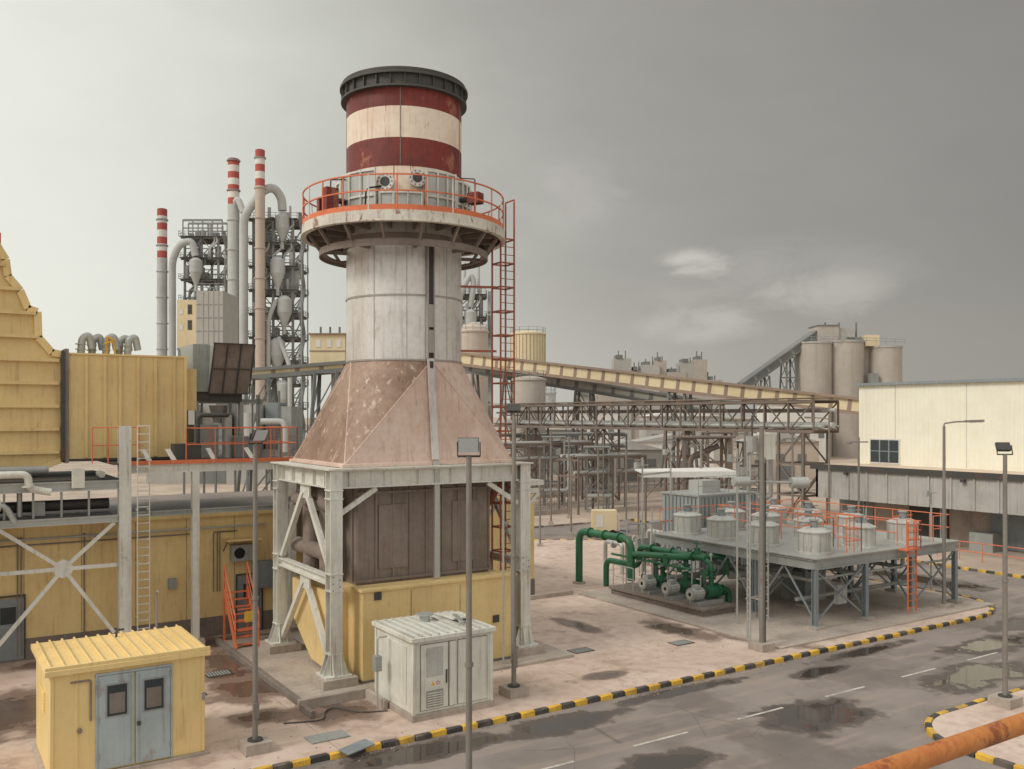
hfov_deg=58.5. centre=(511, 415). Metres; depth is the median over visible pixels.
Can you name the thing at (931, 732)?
kerb
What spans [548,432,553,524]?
utility pole
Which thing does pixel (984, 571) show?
kerb
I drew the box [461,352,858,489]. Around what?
conveyor gallery
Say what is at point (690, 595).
pump skid
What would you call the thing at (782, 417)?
industrial shed
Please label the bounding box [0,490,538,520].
roof
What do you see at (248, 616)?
orange access stairs
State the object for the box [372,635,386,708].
cable box
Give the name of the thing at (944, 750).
pipe
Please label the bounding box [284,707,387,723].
hose
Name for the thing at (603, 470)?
utility pole
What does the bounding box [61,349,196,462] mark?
enclosure
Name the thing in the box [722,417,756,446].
industrial shed
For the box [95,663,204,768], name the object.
doors
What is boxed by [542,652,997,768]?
lane marking
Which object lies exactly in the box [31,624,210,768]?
yellow equipment kiosk
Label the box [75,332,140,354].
roof vents
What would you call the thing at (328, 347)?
process building
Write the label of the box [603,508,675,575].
valve manifold
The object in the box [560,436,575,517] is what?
utility pole
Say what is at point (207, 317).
process building
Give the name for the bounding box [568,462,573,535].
utility pole
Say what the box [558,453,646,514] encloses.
pipe rack
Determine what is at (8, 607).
doors
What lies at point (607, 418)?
industrial shed
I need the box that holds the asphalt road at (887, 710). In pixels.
[291,521,1023,768]
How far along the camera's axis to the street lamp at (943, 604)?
41.91 m
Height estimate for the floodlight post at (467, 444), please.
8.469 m
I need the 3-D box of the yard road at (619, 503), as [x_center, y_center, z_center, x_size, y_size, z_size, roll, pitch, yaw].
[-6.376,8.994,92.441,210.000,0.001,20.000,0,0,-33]
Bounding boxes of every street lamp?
[565,413,578,483]
[804,417,829,523]
[934,420,983,608]
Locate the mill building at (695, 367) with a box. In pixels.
[580,351,721,440]
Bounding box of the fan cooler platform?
[652,498,963,630]
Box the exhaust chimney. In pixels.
[260,66,544,690]
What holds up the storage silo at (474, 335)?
on the ground at (990, 562)
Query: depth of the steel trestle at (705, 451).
64.89 m
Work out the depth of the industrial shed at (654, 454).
125.00 m
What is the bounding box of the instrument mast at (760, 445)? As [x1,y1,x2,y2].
[731,415,809,652]
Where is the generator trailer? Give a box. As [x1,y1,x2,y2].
[591,509,629,537]
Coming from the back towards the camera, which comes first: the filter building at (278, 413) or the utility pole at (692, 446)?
the filter building at (278, 413)
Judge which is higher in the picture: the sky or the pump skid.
the sky
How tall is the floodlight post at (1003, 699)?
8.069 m
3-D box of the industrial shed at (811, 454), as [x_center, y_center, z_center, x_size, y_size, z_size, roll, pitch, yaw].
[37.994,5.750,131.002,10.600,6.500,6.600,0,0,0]
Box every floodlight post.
[238,430,271,756]
[457,438,480,768]
[499,404,528,699]
[987,442,1022,709]
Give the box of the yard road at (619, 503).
[534,479,815,510]
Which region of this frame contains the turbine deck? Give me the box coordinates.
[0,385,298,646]
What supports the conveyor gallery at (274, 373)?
on the ground at (990, 562)
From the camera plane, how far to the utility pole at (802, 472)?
65.95 m
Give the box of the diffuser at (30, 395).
[0,233,61,474]
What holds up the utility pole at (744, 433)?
on the asphalt road at (887, 710)
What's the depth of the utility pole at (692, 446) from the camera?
57.95 m
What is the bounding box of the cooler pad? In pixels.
[578,574,995,649]
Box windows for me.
[870,438,899,463]
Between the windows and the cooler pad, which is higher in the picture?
the windows
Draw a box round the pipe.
[852,712,1023,768]
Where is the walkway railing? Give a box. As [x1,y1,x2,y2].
[937,541,1023,562]
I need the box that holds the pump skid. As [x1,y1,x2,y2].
[573,527,735,616]
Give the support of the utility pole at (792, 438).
on the asphalt road at (887, 710)
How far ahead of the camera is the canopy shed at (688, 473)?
55.38 m
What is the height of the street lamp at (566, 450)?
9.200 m
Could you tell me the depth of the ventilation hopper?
38.90 m
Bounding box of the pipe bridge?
[490,397,840,523]
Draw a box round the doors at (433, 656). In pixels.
[383,635,486,711]
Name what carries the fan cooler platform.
on the cooler pad
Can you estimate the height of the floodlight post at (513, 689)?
9.269 m
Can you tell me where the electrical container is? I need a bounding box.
[372,610,495,722]
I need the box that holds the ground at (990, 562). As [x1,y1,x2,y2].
[0,417,1023,574]
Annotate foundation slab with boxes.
[215,631,573,718]
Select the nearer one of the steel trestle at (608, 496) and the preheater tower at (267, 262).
the steel trestle at (608, 496)
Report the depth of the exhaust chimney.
32.14 m
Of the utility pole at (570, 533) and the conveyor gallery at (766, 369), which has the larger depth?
the conveyor gallery at (766, 369)
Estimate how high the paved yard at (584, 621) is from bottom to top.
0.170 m
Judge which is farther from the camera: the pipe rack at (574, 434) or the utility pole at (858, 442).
the pipe rack at (574, 434)
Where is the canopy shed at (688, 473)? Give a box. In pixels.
[635,467,735,544]
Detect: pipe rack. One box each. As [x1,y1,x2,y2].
[498,432,626,487]
[502,440,594,504]
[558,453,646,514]
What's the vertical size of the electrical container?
2.700 m
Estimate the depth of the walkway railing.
55.80 m
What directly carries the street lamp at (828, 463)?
on the ground at (990, 562)
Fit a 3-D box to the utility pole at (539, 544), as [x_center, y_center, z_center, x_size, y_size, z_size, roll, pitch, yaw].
[1.897,6.000,62.000,0.400,6.000,0.400,0,0,0]
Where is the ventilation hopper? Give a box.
[180,342,255,435]
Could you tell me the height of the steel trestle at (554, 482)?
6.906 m
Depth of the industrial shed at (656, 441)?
145.00 m
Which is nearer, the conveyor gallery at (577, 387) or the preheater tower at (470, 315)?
the conveyor gallery at (577, 387)
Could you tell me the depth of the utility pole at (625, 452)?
75.94 m
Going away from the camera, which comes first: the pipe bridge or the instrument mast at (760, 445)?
the instrument mast at (760, 445)
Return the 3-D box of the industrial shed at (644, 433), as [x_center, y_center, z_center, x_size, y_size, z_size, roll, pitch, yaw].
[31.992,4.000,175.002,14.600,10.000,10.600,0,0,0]
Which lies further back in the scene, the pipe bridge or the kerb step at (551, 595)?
the pipe bridge
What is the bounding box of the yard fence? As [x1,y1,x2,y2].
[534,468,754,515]
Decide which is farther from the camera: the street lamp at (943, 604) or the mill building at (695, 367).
the mill building at (695, 367)
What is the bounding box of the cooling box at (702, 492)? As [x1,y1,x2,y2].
[660,474,757,572]
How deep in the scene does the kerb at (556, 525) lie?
74.37 m
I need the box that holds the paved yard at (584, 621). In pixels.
[0,540,989,768]
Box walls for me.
[0,498,534,663]
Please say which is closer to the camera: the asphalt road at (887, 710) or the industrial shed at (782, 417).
the asphalt road at (887, 710)
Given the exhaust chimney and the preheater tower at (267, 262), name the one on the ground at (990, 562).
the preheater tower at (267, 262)
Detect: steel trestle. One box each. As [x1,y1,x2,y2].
[541,436,570,505]
[583,446,615,511]
[672,421,735,489]
[700,432,739,489]
[735,441,772,511]
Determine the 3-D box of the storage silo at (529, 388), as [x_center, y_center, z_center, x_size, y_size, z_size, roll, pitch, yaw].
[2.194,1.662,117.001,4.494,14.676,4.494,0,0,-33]
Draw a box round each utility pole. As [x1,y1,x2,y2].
[537,459,542,546]
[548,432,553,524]
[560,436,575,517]
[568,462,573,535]
[597,447,598,508]
[603,432,603,508]
[617,449,633,523]
[689,440,710,478]
[734,429,750,489]
[780,434,801,519]
[802,443,803,507]
[846,437,867,512]
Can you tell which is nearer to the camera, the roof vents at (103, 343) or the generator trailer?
the roof vents at (103, 343)
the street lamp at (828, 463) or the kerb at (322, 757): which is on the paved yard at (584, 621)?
the kerb at (322, 757)
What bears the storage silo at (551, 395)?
on the ground at (990, 562)
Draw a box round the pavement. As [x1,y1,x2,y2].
[932,690,1023,765]
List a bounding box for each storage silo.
[461,322,488,413]
[510,326,545,361]
[512,370,546,486]
[546,386,556,419]
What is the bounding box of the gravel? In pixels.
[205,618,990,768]
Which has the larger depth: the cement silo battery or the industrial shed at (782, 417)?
the cement silo battery
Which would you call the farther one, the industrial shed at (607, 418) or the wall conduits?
the industrial shed at (607, 418)
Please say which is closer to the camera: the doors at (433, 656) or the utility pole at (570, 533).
the doors at (433, 656)
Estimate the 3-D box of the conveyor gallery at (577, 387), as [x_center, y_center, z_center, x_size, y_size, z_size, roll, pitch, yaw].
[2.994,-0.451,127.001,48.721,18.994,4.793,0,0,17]
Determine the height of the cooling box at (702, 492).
5.417 m
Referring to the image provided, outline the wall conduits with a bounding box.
[0,523,272,656]
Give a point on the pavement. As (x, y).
(945, 725)
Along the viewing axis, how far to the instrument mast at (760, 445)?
34.62 m
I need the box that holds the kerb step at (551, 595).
[530,590,572,599]
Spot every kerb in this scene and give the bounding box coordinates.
[250,539,993,768]
[534,519,629,527]
[631,519,1023,578]
[924,686,1023,768]
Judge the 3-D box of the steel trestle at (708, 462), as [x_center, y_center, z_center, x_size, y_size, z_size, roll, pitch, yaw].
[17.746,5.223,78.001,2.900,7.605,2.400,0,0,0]
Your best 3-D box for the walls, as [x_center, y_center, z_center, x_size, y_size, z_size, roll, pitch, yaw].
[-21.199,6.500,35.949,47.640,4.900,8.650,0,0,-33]
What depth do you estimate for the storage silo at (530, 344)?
157.31 m
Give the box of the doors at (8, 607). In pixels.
[0,536,262,661]
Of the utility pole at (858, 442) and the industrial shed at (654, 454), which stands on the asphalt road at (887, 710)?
the utility pole at (858, 442)
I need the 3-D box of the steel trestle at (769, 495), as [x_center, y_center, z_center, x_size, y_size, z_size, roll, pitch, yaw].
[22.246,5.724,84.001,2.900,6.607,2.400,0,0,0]
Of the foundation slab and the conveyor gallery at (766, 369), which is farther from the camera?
the conveyor gallery at (766, 369)
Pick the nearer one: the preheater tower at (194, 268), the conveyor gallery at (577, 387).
the conveyor gallery at (577, 387)
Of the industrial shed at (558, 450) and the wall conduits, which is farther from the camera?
the industrial shed at (558, 450)
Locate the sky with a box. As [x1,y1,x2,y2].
[0,0,1023,417]
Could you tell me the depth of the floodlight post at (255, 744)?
24.14 m
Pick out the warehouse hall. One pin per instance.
(901, 433)
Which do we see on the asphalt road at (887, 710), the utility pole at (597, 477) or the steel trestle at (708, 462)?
the utility pole at (597, 477)
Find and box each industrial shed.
[146,469,269,483]
[546,428,588,473]
[558,406,617,442]
[599,439,661,480]
[631,433,713,467]
[639,413,721,460]
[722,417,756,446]
[735,432,820,478]
[757,404,827,459]
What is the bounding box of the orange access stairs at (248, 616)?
[223,562,259,648]
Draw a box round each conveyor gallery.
[236,361,345,491]
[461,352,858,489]
[463,366,712,480]
[737,330,816,432]
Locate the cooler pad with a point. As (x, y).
(788, 621)
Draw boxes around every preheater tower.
[156,208,227,405]
[227,149,308,441]
[461,263,490,419]
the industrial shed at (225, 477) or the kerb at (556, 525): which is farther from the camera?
the industrial shed at (225, 477)
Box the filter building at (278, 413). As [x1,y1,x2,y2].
[183,391,304,493]
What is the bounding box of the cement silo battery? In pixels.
[795,322,904,456]
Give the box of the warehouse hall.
[810,378,1023,552]
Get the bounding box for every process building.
[177,283,237,411]
[307,327,345,422]
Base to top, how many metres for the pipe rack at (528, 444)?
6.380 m

